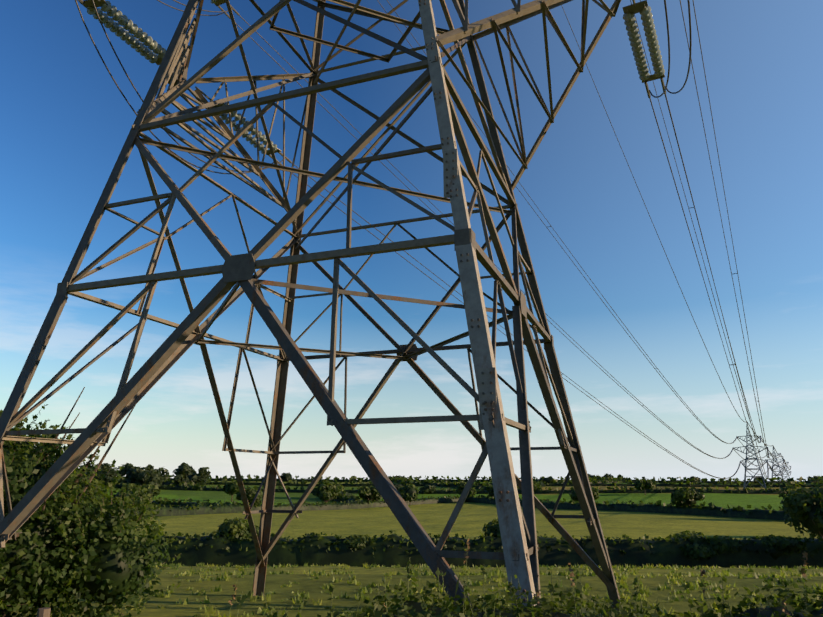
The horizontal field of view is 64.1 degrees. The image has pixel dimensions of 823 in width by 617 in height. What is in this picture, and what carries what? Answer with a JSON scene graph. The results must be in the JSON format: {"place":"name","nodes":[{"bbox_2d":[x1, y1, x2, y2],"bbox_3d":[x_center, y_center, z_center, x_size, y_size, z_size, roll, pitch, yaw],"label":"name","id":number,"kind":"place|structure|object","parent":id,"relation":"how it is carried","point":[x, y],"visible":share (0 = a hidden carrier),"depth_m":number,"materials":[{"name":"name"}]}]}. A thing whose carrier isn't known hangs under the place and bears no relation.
{"place":"outdoors","nodes":[
{"label":"outdoors","id":0,"kind":"place"},
{"bbox_2d":[0,0,822,480],"label":"sky","id":1,"kind":"structure","parent":0,"point":[65,124],"materials":[{"name":"blue"}]},
{"bbox_2d":[11,481,822,616],"bbox_3d":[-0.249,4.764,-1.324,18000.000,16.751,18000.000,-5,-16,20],"label":"ground","id":2,"kind":"structure","parent":0,"point":[472,519],"depth_m":31.93,"materials":[{"name":"green plant"}]},
{"bbox_2d":[37,607,50,616],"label":"fence post","id":3,"kind":"object","parent":2,"relation":"on","point":[44,612],"visible":1,"depth_m":5.69,"materials":[{"name":"brown wood"}]},
{"bbox_2d":[0,387,181,616],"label":"bush","id":4,"kind":"object","parent":2,"relation":"on","point":[102,558],"depth_m":9.95,"materials":[{"name":"green plant"}]},
{"bbox_2d":[78,482,104,495],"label":"tree","id":5,"kind":"object","parent":2,"relation":"on","point":[100,487],"visible":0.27,"depth_m":290.27,"materials":[{"name":"green plant"}]},
{"bbox_2d":[113,483,147,508],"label":"tree","id":6,"kind":"object","parent":2,"relation":"on","point":[142,494],"visible":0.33,"depth_m":184.04,"materials":[{"name":"green plant"}]},
{"bbox_2d":[142,484,160,502],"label":"tree","id":7,"kind":"object","parent":2,"relation":"on","point":[149,488],"visible":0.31,"depth_m":256.72,"materials":[{"name":"green plant"}]},
{"bbox_2d":[207,517,258,540],"bbox_3d":[-16.555,22.307,62.791,5.799,4.692,6.044,-5,-16,20],"label":"bush","id":8,"kind":"object","parent":2,"relation":"on","point":[236,528],"visible":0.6,"depth_m":61.32,"materials":[{"name":"green plant"}]},
{"bbox_2d":[223,481,244,501],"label":"tree","id":9,"kind":"object","parent":2,"relation":"on","point":[232,487],"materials":[{"name":"green plant"}]},
{"bbox_2d":[236,488,262,505],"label":"tree","id":10,"kind":"object","parent":2,"relation":"on","point":[251,493],"depth_m":234.03,"materials":[{"name":"green plant"}]},
{"bbox_2d":[0,0,620,612],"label":"pylon","id":11,"kind":"object","parent":2,"relation":"on","point":[514,520],"visible":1,"depth_m":9.50,"materials":[{"name":"metal"}]},
{"bbox_2d":[87,0,664,153],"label":"insulators","id":12,"kind":"object","parent":11,"relation":"attached to","point":[126,23],"visible":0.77,"depth_m":12.06,"materials":[{"name":"green"}]},
{"bbox_2d":[312,483,340,502],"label":"tree","id":13,"kind":"object","parent":2,"relation":"on","point":[327,491],"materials":[{"name":"green plant"}]},
{"bbox_2d":[323,482,345,491],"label":"tree","id":14,"kind":"object","parent":2,"relation":"on","point":[342,489],"visible":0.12,"depth_m":347.34,"materials":[{"name":"green plant"}]},
{"bbox_2d":[346,534,374,556],"bbox_3d":[-4.572,22.290,60.120,4.800,3.357,4.123,-5,-16,20],"label":"bush","id":15,"kind":"object","parent":2,"relation":"on","point":[354,541],"visible":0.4,"depth_m":58.86,"materials":[{"name":"green plant"}]},
{"bbox_2d":[358,485,381,501],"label":"tree","id":16,"kind":"object","parent":2,"relation":"on","point":[368,492],"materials":[{"name":"green plant"}]},
{"bbox_2d":[398,484,418,505],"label":"tree","id":17,"kind":"object","parent":2,"relation":"on","point":[409,492],"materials":[{"name":"green plant"}]},
{"bbox_2d":[29,562,822,616],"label":"grass tufts","id":18,"kind":"object","parent":2,"relation":"on","point":[497,572],"visible":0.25,"depth_m":16.85,"materials":[{"name":"green plant"}]},
{"bbox_2d":[69,462,821,500],"bbox_3d":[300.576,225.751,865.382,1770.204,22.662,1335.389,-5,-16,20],"label":"trees","id":19,"kind":"object","parent":2,"relation":"on","point":[183,472],"visible":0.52,"depth_m":419.87,"materials":[{"name":"green plant"}]},
{"bbox_2d":[73,474,822,567],"bbox_3d":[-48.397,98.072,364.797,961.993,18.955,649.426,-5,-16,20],"label":"hedges","id":20,"kind":"object","parent":2,"relation":"on","point":[312,548],"visible":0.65,"depth_m":59.52,"materials":[{"name":"green plant"}]},
{"bbox_2d":[456,482,476,496],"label":"tree","id":21,"kind":"object","parent":2,"relation":"on","point":[472,492],"visible":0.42,"depth_m":334.61,"materials":[{"name":"green plant"}]},
{"bbox_2d":[486,485,493,497],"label":"tree","id":22,"kind":"object","parent":2,"relation":"on","point":[490,490],"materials":[{"name":"green plant"}]},
{"bbox_2d":[193,544,822,616],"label":"weed stems","id":23,"kind":"object","parent":2,"relation":"on","point":[465,578],"visible":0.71,"depth_m":4.69,"materials":[{"name":"green plant"}]},
{"bbox_2d":[228,539,808,616],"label":"weeds","id":24,"kind":"object","parent":23,"relation":"attached to","point":[805,554],"visible":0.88,"depth_m":4.50,"materials":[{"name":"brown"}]},
{"bbox_2d":[482,518,538,536],"bbox_3d":[9.425,21.809,61.168,5.586,4.827,4.765,-5,-16,20],"label":"bush","id":25,"kind":"object","parent":2,"relation":"on","point":[490,527],"visible":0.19,"depth_m":60.92,"materials":[{"name":"green plant"}]},
{"bbox_2d":[533,480,537,490],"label":"tree","id":26,"kind":"object","parent":2,"relation":"on","point":[535,484],"visible":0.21,"depth_m":382.26,"materials":[{"name":"green plant"}]},
{"bbox_2d":[569,487,599,501],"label":"tree","id":27,"kind":"object","parent":2,"relation":"on","point":[573,495],"visible":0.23,"depth_m":256.52,"materials":[{"name":"green plant"}]},
{"bbox_2d":[634,479,656,494],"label":"tree","id":28,"kind":"object","parent":2,"relation":"on","point":[641,484],"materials":[{"name":"green plant"}]},
{"bbox_2d":[670,487,704,506],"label":"tree","id":29,"kind":"object","parent":2,"relation":"on","point":[684,496],"depth_m":212.15,"materials":[{"name":"green plant"}]},
{"bbox_2d":[666,530,743,559],"bbox_3d":[26.285,21.895,59.050,6.442,3.611,7.692,-5,-16,20],"label":"bush","id":30,"kind":"object","parent":2,"relation":"on","point":[704,553],"visible":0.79,"depth_m":56.74,"materials":[{"name":"green plant"}]},
{"bbox_2d":[734,423,767,488],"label":"pylon","id":31,"kind":"object","parent":2,"relation":"on","point":[746,460],"visible":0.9,"depth_m":415.50,"materials":[{"name":"grey metal"}]},
{"bbox_2d":[75,0,790,478],"bbox_3d":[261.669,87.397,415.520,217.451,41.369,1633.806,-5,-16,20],"label":"wires","id":32,"kind":"object","parent":31,"relation":"attached to","point":[763,440],"visible":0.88,"depth_m":25.83,"materials":[{"name":"grey metal"}]},
{"bbox_2d":[78,0,757,448],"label":"fittings","id":33,"kind":"object","parent":32,"relation":"attached to","point":[636,8],"visible":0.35,"depth_m":12.90,"materials":[{"name":"grey metal"}]},
{"bbox_2d":[765,447,784,479],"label":"pylon","id":34,"kind":"object","parent":2,"relation":"on","point":[777,475],"visible":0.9,"depth_m":767.47,"materials":[{"name":"grey metal"}]},
{"bbox_2d":[780,458,790,478],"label":"pylon","id":35,"kind":"object","parent":2,"relation":"on","point":[784,465],"visible":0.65,"depth_m":1120.06,"materials":[{"name":"grey metal"}]},
{"bbox_2d":[758,535,813,559],"bbox_3d":[32.447,21.767,58.106,6.478,3.410,4.766,-5,-16,20],"label":"bush","id":36,"kind":"object","parent":2,"relation":"on","point":[781,546],"depth_m":56.70,"materials":[{"name":"green plant"}]},
{"bbox_2d":[778,484,816,501],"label":"tree","id":37,"kind":"object","parent":2,"relation":"on","point":[793,488],"visible":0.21,"depth_m":180.64,"materials":[{"name":"green plant"}]},
{"bbox_2d":[780,483,822,540],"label":"tree","id":38,"kind":"object","parent":2,"relation":"on","point":[805,510],"depth_m":51.28,"materials":[{"name":"green plant"}]}
]}

